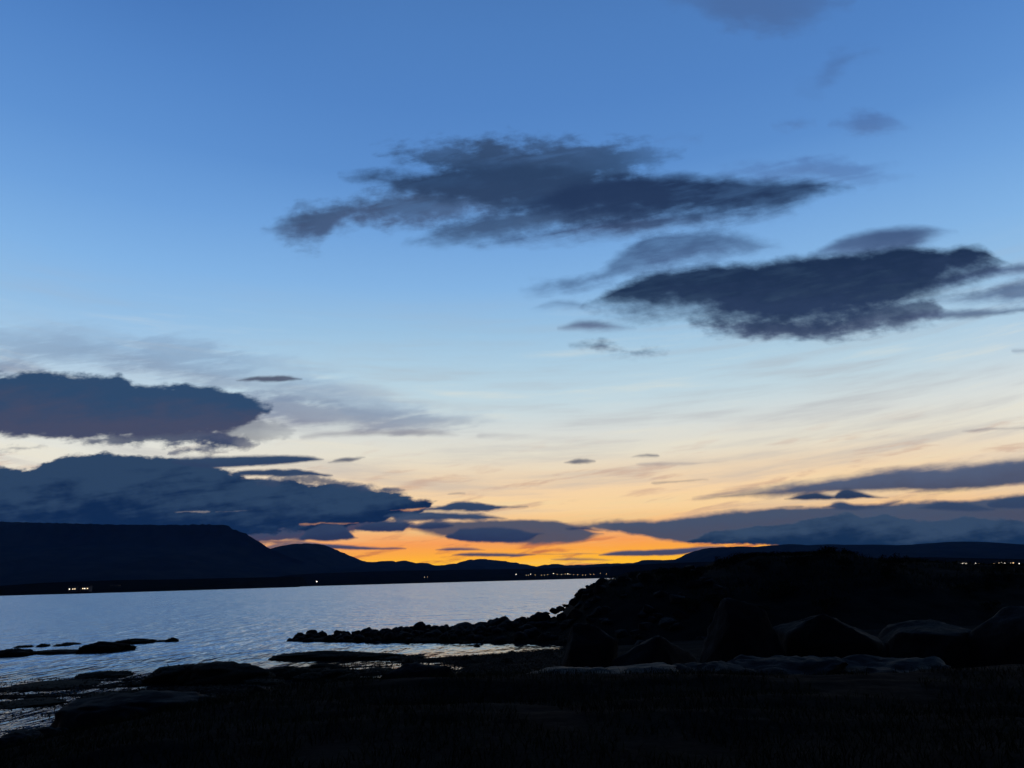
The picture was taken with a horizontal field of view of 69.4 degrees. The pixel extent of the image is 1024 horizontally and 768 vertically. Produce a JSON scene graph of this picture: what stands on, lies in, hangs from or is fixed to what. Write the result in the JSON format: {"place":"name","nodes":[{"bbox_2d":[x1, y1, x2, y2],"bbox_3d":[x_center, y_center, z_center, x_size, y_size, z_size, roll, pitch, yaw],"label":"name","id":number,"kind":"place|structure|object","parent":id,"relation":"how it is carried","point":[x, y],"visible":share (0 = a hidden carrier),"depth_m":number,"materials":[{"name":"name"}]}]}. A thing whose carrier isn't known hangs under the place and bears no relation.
{"place":"outdoors","nodes":[
{"label":"outdoors","id":0,"kind":"place"},
{"bbox_2d":[0,577,307,595],"bbox_3d":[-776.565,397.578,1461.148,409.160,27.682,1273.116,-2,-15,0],"label":"shore","id":1,"kind":"structure","parent":0,"point":[104,586],"depth_m":1450.15,"materials":[{"name":"black"}]},
{"bbox_2d":[67,585,79,591],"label":"house","id":2,"kind":"structure","parent":1,"relation":"on","point":[72,588],"depth_m":1069.26,"materials":[{"name":"grey"}]},
{"bbox_2d":[81,585,91,591],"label":"house","id":3,"kind":"structure","parent":1,"relation":"on","point":[86,588],"depth_m":1076.26,"materials":[{"name":"grey"}]},
{"bbox_2d":[0,521,341,585],"bbox_3d":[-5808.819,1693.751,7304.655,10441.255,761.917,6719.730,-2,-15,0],"label":"mountain","id":4,"kind":"structure","parent":0,"point":[31,553],"depth_m":6830.33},
{"bbox_2d":[119,587,283,592],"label":"sandbar","id":5,"kind":"structure","parent":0,"point":[196,589],"depth_m":1261.60,"materials":[{"name":"black"}]},
{"bbox_2d":[0,578,608,736],"bbox_3d":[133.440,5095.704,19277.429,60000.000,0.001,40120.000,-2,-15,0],"label":"sea","id":6,"kind":"structure","parent":0,"point":[258,627],"depth_m":87.30,"materials":[{"name":"blue liquid"}]},
{"bbox_2d":[0,648,36,657],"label":"skerry","id":7,"kind":"structure","parent":6,"relation":"in","point":[18,652],"depth_m":47.65,"materials":[{"name":"grey stone"}]},
{"bbox_2d":[12,645,34,647],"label":"skerry","id":8,"kind":"structure","parent":6,"relation":"in","point":[25,646],"depth_m":55.28,"materials":[{"name":"grey stone"}]},
{"bbox_2d":[36,649,77,654],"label":"skerry","id":9,"kind":"structure","parent":6,"relation":"in","point":[59,652],"depth_m":48.68,"materials":[{"name":"grey stone"}]},
{"bbox_2d":[76,641,124,653],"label":"skerry","id":10,"kind":"structure","parent":6,"relation":"in","point":[92,648],"depth_m":48.76,"materials":[{"name":"grey stone"}]},
{"bbox_2d":[120,643,135,650],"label":"skerry","id":11,"kind":"structure","parent":6,"relation":"in","point":[128,647],"depth_m":50.30,"materials":[{"name":"grey stone"}]},
{"bbox_2d":[114,638,155,643],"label":"skerry","id":12,"kind":"structure","parent":6,"relation":"in","point":[137,641],"depth_m":56.07,"materials":[{"name":"black stone"}]},
{"bbox_2d":[165,637,177,641],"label":"skerry","id":13,"kind":"structure","parent":6,"relation":"in","point":[169,639],"depth_m":57.27,"materials":[{"name":"black stone"}]},
{"bbox_2d":[269,650,373,660],"bbox_3d":[-10.498,15.254,41.472,6.475,0.610,2.690,-4,-15,8],"label":"reef","id":14,"kind":"object","parent":6,"relation":"in","point":[315,655],"visible":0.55,"depth_m":40.77},
{"bbox_2d":[329,651,358,660],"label":"boulder","id":15,"kind":"object","parent":14,"relation":"on","point":[346,655],"visible":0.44,"depth_m":40.08,"materials":[{"name":"grey stone"}]},
{"bbox_2d":[356,653,407,659],"bbox_3d":[-7.685,15.066,40.809,4.198,0.466,1.889,-3,-15,5],"label":"reef","id":16,"kind":"object","parent":6,"relation":"in","point":[371,657],"visible":0.42,"depth_m":40.14},
{"bbox_2d":[406,655,424,658],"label":"boulder","id":17,"kind":"object","parent":6,"relation":"in","point":[419,656],"visible":0.33,"depth_m":40.25,"materials":[{"name":"grey stone"}]},
{"bbox_2d":[271,543,494,572],"bbox_3d":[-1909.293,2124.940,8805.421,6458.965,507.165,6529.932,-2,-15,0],"label":"mountain","id":18,"kind":"structure","parent":0,"point":[322,555],"depth_m":8182.84,"materials":[{"name":"black stone"}]},
{"bbox_2d":[279,566,616,585],"bbox_3d":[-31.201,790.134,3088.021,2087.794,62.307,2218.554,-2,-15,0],"label":"shore","id":19,"kind":"structure","parent":0,"point":[383,577],"depth_m":2977.84,"materials":[{"name":"black"}]},
{"bbox_2d":[0,553,1023,767],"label":"ground","id":20,"kind":"structure","parent":0,"point":[875,611],"depth_m":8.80,"materials":[{"name":"plant"}]},
{"bbox_2d":[0,729,43,749],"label":"boulder","id":21,"kind":"object","parent":20,"relation":"on","point":[12,736],"visible":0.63,"depth_m":12.79,"materials":[{"name":"grey stone"}]},
{"bbox_2d":[0,697,66,708],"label":"boulder","id":22,"kind":"object","parent":20,"relation":"on","point":[25,704],"visible":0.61,"depth_m":27.11,"materials":[{"name":"grey stone"}]},
{"bbox_2d":[29,726,69,738],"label":"boulder","id":23,"kind":"object","parent":20,"relation":"on","point":[43,729],"visible":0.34,"depth_m":14.13,"materials":[{"name":"grey stone"}]},
{"bbox_2d":[0,679,101,690],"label":"boulder","id":24,"kind":"object","parent":20,"relation":"on","point":[57,683],"visible":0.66,"depth_m":32.34,"materials":[{"name":"grey stone"}]},
{"bbox_2d":[75,671,136,678],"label":"boulder","id":25,"kind":"object","parent":20,"relation":"on","point":[98,673],"visible":0.56,"depth_m":35.23,"materials":[{"name":"black stone"}]},
{"bbox_2d":[79,690,132,698],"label":"boulder","id":26,"kind":"object","parent":20,"relation":"on","point":[99,695],"visible":0.25,"depth_m":28.92,"materials":[{"name":"grey stone"}]},
{"bbox_2d":[50,690,220,730],"bbox_3d":[-7.984,7.497,15.687,3.831,1.857,2.600,-2,-15,0],"label":"boulder","id":27,"kind":"object","parent":20,"relation":"on","point":[83,711],"visible":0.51,"depth_m":15.12,"materials":[{"name":"grey stone"}]},
{"bbox_2d":[125,682,148,685],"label":"boulder","id":28,"kind":"object","parent":20,"relation":"on","point":[135,684],"visible":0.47,"depth_m":31.66,"materials":[{"name":"grey stone"}]},
{"bbox_2d":[140,664,193,683],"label":"boulder","id":29,"kind":"object","parent":20,"relation":"on","point":[172,672],"visible":0.44,"depth_m":31.95,"materials":[{"name":"black stone"}]},
{"bbox_2d":[174,663,198,685],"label":"boulder","id":30,"kind":"object","parent":20,"relation":"on","point":[182,679],"visible":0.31,"depth_m":31.63,"materials":[{"name":"black stone"}]},
{"bbox_2d":[183,661,275,685],"bbox_3d":[-12.537,12.718,32.447,4.316,1.093,3.726,-2,-15,3],"label":"boulder","id":31,"kind":"object","parent":20,"relation":"on","point":[231,674],"visible":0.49,"depth_m":31.40,"materials":[{"name":"black stone"}]},
{"bbox_2d":[248,685,272,692],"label":"boulder","id":32,"kind":"object","parent":20,"relation":"on","point":[256,687],"visible":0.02,"depth_m":17.69,"materials":[{"name":"grey stone"}]},
{"bbox_2d":[268,666,306,676],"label":"boulder","id":33,"kind":"object","parent":20,"relation":"on","point":[277,671],"visible":0.17,"depth_m":33.45,"materials":[{"name":"black stone"}]},
{"bbox_2d":[306,630,317,634],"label":"rock","id":34,"kind":"object","parent":20,"relation":"on","point":[313,632],"visible":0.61,"depth_m":56.83,"materials":[{"name":"black stone"}]},
{"bbox_2d":[318,631,326,635],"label":"rock","id":35,"kind":"object","parent":20,"relation":"on","point":[321,633],"visible":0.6,"depth_m":56.42,"materials":[{"name":"black stone"}]},
{"bbox_2d":[308,663,338,668],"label":"boulder","id":36,"kind":"object","parent":20,"relation":"on","point":[320,665],"visible":0.41,"depth_m":36.23,"materials":[{"name":"black stone"}]},
{"bbox_2d":[324,635,333,640],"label":"rock","id":37,"kind":"object","parent":20,"relation":"on","point":[329,637],"visible":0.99,"depth_m":53.02,"materials":[{"name":"black stone"}]},
{"bbox_2d":[0,625,675,732],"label":"seaweed","id":38,"kind":"object","parent":20,"relation":"on","point":[411,660],"visible":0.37,"depth_m":33.78,"materials":[{"name":"black plant"}]},
{"bbox_2d":[358,627,371,634],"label":"rock","id":39,"kind":"object","parent":20,"relation":"on","point":[367,629],"visible":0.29,"depth_m":56.20,"materials":[{"name":"black stone"}]},
{"bbox_2d":[368,632,376,636],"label":"rock","id":40,"kind":"object","parent":20,"relation":"on","point":[372,634],"visible":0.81,"depth_m":53.55,"materials":[{"name":"black stone"}]},
{"bbox_2d":[370,638,378,642],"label":"rock","id":41,"kind":"object","parent":20,"relation":"on","point":[372,640],"visible":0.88,"depth_m":51.10,"materials":[{"name":"black stone"}]},
{"bbox_2d":[362,667,394,672],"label":"boulder","id":42,"kind":"object","parent":20,"relation":"on","point":[377,669],"visible":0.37,"depth_m":34.37,"materials":[{"name":"black stone"}]},
{"bbox_2d":[380,630,393,638],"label":"rock","id":43,"kind":"object","parent":20,"relation":"on","point":[383,634],"visible":0.42,"depth_m":52.06,"materials":[{"name":"black stone"}]},
{"bbox_2d":[401,627,413,632],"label":"rock","id":44,"kind":"object","parent":20,"relation":"on","point":[407,629],"visible":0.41,"depth_m":54.33,"materials":[{"name":"black stone"}]},
{"bbox_2d":[405,637,411,642],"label":"rock","id":45,"kind":"object","parent":20,"relation":"on","point":[408,639],"visible":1,"depth_m":50.06,"materials":[{"name":"black stone"}]},
{"bbox_2d":[383,662,453,678],"bbox_3d":[-1.784,7.186,16.249,1.523,2.053,1.758,-10,-17,30],"label":"boulder","id":46,"kind":"object","parent":20,"relation":"on","point":[415,668],"visible":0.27,"depth_m":16.16,"materials":[{"name":"black stone"}]},
{"bbox_2d":[411,621,425,630],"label":"rock","id":47,"kind":"object","parent":20,"relation":"on","point":[420,626],"visible":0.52,"depth_m":55.86,"materials":[{"name":"black stone"}]},
{"bbox_2d":[437,625,446,632],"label":"rock","id":48,"kind":"object","parent":20,"relation":"on","point":[442,628],"visible":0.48,"depth_m":53.57,"materials":[{"name":"black stone"}]},
{"bbox_2d":[456,622,473,627],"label":"rock","id":49,"kind":"object","parent":20,"relation":"on","point":[462,624],"visible":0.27,"depth_m":55.38,"materials":[{"name":"black stone"}]},
{"bbox_2d":[475,623,486,630],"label":"rock","id":50,"kind":"object","parent":20,"relation":"on","point":[482,627],"visible":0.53,"depth_m":52.98,"materials":[{"name":"black stone"}]},
{"bbox_2d":[489,616,509,625],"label":"rock","id":51,"kind":"object","parent":20,"relation":"on","point":[494,622],"visible":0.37,"depth_m":55.13,"materials":[{"name":"black stone"}]},
{"bbox_2d":[501,621,513,627],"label":"rock","id":52,"kind":"object","parent":20,"relation":"on","point":[511,625],"visible":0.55,"depth_m":53.34,"materials":[{"name":"black stone"}]},
{"bbox_2d":[513,622,520,627],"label":"rock","id":53,"kind":"object","parent":20,"relation":"on","point":[517,624],"visible":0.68,"depth_m":53.35,"materials":[{"name":"black stone"}]},
{"bbox_2d":[519,616,528,623],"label":"rock","id":54,"kind":"object","parent":20,"relation":"on","point":[524,620],"visible":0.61,"depth_m":54.53,"materials":[{"name":"black stone"}]},
{"bbox_2d":[523,627,540,637],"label":"rock","id":55,"kind":"object","parent":20,"relation":"on","point":[534,632],"visible":0.7,"depth_m":49.13,"materials":[{"name":"black stone"}]},
{"bbox_2d":[528,615,538,621],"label":"rock","id":56,"kind":"object","parent":20,"relation":"on","point":[531,618],"visible":0.46,"depth_m":55.16,"materials":[{"name":"black stone"}]},
{"bbox_2d":[533,612,542,617],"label":"rock","id":57,"kind":"object","parent":20,"relation":"on","point":[537,615],"visible":0.83,"depth_m":55.09,"materials":[{"name":"black stone"}]},
{"bbox_2d":[538,613,550,620],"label":"rock","id":58,"kind":"object","parent":20,"relation":"on","point":[544,616],"visible":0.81,"depth_m":54.81,"materials":[{"name":"black stone"}]},
{"bbox_2d":[549,608,559,613],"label":"rock","id":59,"kind":"object","parent":20,"relation":"on","point":[554,610],"visible":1,"depth_m":54.79,"materials":[{"name":"black stone"}]},
{"bbox_2d":[556,606,564,610],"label":"rock","id":60,"kind":"object","parent":20,"relation":"on","point":[560,608],"visible":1,"depth_m":54.81,"materials":[{"name":"black stone"}]},
{"bbox_2d":[556,612,566,619],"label":"rock","id":61,"kind":"object","parent":20,"relation":"on","point":[561,616],"visible":0.82,"depth_m":54.32,"materials":[{"name":"black stone"}]},
{"bbox_2d":[569,598,577,605],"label":"rock","id":62,"kind":"object","parent":20,"relation":"on","point":[573,601],"visible":0.89,"depth_m":54.96,"materials":[{"name":"black stone"}]},
{"bbox_2d":[574,592,582,597],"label":"rock","id":63,"kind":"object","parent":20,"relation":"on","point":[577,595],"visible":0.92,"depth_m":55.08,"materials":[{"name":"black stone"}]},
{"bbox_2d":[583,588,592,593],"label":"rock","id":64,"kind":"object","parent":20,"relation":"on","point":[587,591],"visible":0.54,"depth_m":54.38,"materials":[{"name":"black stone"}]},
{"bbox_2d":[561,623,617,667],"bbox_3d":[2.022,8.002,20.765,1.846,2.494,1.672,5,-16,-25],"label":"boulder","id":65,"kind":"object","parent":20,"relation":"on","point":[589,645],"visible":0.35,"depth_m":20.27,"materials":[{"name":"grey stone"}]},
{"bbox_2d":[595,578,607,584],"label":"rock","id":66,"kind":"object","parent":20,"relation":"on","point":[599,581],"visible":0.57,"depth_m":55.30,"materials":[{"name":"black stone"}]},
{"bbox_2d":[530,662,679,673],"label":"slab","id":67,"kind":"structure","parent":20,"relation":"on","point":[656,665],"depth_m":12.34,"materials":[{"name":"grey stone"}]},
{"bbox_2d":[608,580,617,585],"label":"rock","id":68,"kind":"object","parent":20,"relation":"on","point":[612,582],"visible":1,"depth_m":52.38,"materials":[{"name":"black stone"}]},
{"bbox_2d":[627,571,635,577],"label":"rock","id":69,"kind":"object","parent":20,"relation":"on","point":[632,574],"visible":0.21,"depth_m":55.83,"materials":[{"name":"black stone"}]},
{"bbox_2d":[609,635,697,665],"bbox_3d":[3.982,7.804,19.758,2.523,2.097,1.661,6,-17,-26],"label":"boulder","id":70,"kind":"object","parent":20,"relation":"on","point":[656,648],"visible":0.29,"depth_m":19.59,"materials":[{"name":"grey stone"}]},
{"bbox_2d":[653,590,668,596],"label":"rock","id":71,"kind":"object","parent":20,"relation":"on","point":[660,593],"visible":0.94,"depth_m":47.56,"materials":[{"name":"black stone"}]},
{"bbox_2d":[658,618,677,627],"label":"rock","id":72,"kind":"object","parent":20,"relation":"on","point":[665,622],"visible":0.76,"depth_m":42.93,"materials":[{"name":"grey stone"}]},
{"bbox_2d":[670,594,684,603],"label":"rock","id":73,"kind":"object","parent":20,"relation":"on","point":[675,599],"visible":0.82,"depth_m":46.03,"materials":[{"name":"black stone"}]},
{"bbox_2d":[699,593,726,607],"bbox_3d":[12.301,13.017,44.445,1.974,0.944,1.472,5,-16,-23],"label":"shrub","id":74,"kind":"object","parent":20,"relation":"on","point":[708,599],"visible":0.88,"depth_m":44.32,"materials":[{"name":"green plant"}]},
{"bbox_2d":[673,662,757,674],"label":"slab","id":75,"kind":"structure","parent":20,"relation":"on","point":[692,666],"depth_m":13.06,"materials":[{"name":"grey stone"}]},
{"bbox_2d":[698,597,785,662],"bbox_3d":[5.670,6.859,18.299,2.053,3.044,1.843,-11,-17,31],"label":"boulder","id":76,"kind":"object","parent":20,"relation":"on","point":[735,628],"visible":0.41,"depth_m":18.02,"materials":[{"name":"black stone"}]},
{"bbox_2d":[708,655,848,674],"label":"slab","id":77,"kind":"structure","parent":20,"relation":"on","point":[798,664],"depth_m":13.18,"materials":[{"name":"grey stone"}]},
{"bbox_2d":[596,550,1023,597],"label":"grass","id":78,"kind":"structure","parent":20,"relation":"on","point":[1018,569],"depth_m":49.51,"materials":[{"name":"black plant"}]},
{"bbox_2d":[814,545,847,556],"bbox_3d":[22.867,12.022,53.144,2.273,0.857,1.692,-13,-19,38],"label":"shrub","id":79,"kind":"object","parent":20,"relation":"on","point":[824,550],"visible":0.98,"depth_m":53.05,"materials":[{"name":"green plant"}]},
{"bbox_2d":[773,613,890,658],"bbox_3d":[8.219,7.114,18.817,2.879,2.531,2.400,-2,-15,0],"label":"boulder","id":80,"kind":"object","parent":20,"relation":"on","point":[822,635],"visible":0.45,"depth_m":18.09,"materials":[{"name":"black stone"}]},
{"bbox_2d":[878,553,899,565],"bbox_3d":[25.368,11.832,49.720,1.474,0.945,1.106,-6,-15,16],"label":"shrub","id":81,"kind":"object","parent":20,"relation":"on","point":[890,561],"visible":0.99,"depth_m":49.69,"materials":[{"name":"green plant"}]},
{"bbox_2d":[837,654,950,673],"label":"slab","id":82,"kind":"structure","parent":20,"relation":"on","point":[873,664],"depth_m":13.25,"materials":[{"name":"grey stone"}]},
{"bbox_2d":[878,619,971,668],"bbox_3d":[10.729,7.216,18.968,2.803,2.169,2.126,-7,-16,20],"label":"boulder","id":83,"kind":"object","parent":20,"relation":"on","point":[945,643],"visible":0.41,"depth_m":18.65,"materials":[{"name":"grey stone"}]},
{"bbox_2d":[966,606,1023,667],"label":"boulder","id":84,"kind":"object","parent":20,"relation":"on","point":[997,638],"visible":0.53,"depth_m":17.82,"materials":[{"name":"black stone"}]},
{"bbox_2d":[0,0,1023,565],"label":"sky","id":85,"kind":"structure","parent":0,"point":[434,282],"materials":[{"name":"blue"}]},
{"bbox_2d":[446,559,632,568],"bbox_3d":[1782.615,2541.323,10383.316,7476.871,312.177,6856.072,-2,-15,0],"label":"hill","id":86,"kind":"structure","parent":0,"point":[487,563],"depth_m":9831.36,"materials":[{"name":"black"}]},
{"bbox_2d":[714,557,731,566],"bbox_3d":[16.339,13.729,56.868,1.715,0.790,1.287,-3,-15,7],"label":"shrub","id":87,"kind":"object","parent":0,"point":[726,563],"visible":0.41,"depth_m":56.88,"materials":[{"name":"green plant"}]},
{"bbox_2d":[727,553,738,563],"bbox_3d":[16.992,13.409,56.651,1.107,0.864,1.216,-9,-17,27],"label":"shrub","id":88,"kind":"object","parent":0,"point":[733,559],"visible":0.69,"depth_m":56.47,"materials":[{"name":"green plant"}]},
{"bbox_2d":[731,552,746,560],"bbox_3d":[17.373,13.294,56.860,1.571,0.770,1.171,3,-16,-18],"label":"shrub","id":89,"kind":"object","parent":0,"point":[740,556],"visible":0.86,"depth_m":56.82,"materials":[{"name":"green plant"}]},
{"bbox_2d":[742,552,758,556],"bbox_3d":[18.082,12.922,55.952,1.132,0.420,1.521,11,-19,-39],"label":"shrub","id":90,"kind":"object","parent":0,"point":[753,553],"visible":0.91,"depth_m":55.85,"materials":[{"name":"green plant"}]},
{"bbox_2d":[608,557,1023,575],"bbox_3d":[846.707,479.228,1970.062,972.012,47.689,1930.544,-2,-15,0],"label":"shore","id":91,"kind":"structure","parent":0,"point":[616,570],"depth_m":2208.76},
{"bbox_2d":[631,542,1023,564],"bbox_3d":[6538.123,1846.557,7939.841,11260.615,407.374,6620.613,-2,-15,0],"label":"mountain","id":92,"kind":"structure","parent":0,"point":[977,550],"depth_m":6726.34,"materials":[{"name":"black stone"}]},
{"bbox_2d":[995,560,1014,570],"bbox_3d":[34.029,12.654,51.374,1.450,0.807,1.081,2,-15,-12],"label":"shrub","id":93,"kind":"object","parent":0,"point":[1004,564],"visible":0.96,"depth_m":51.27,"materials":[{"name":"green plant"}]}
]}

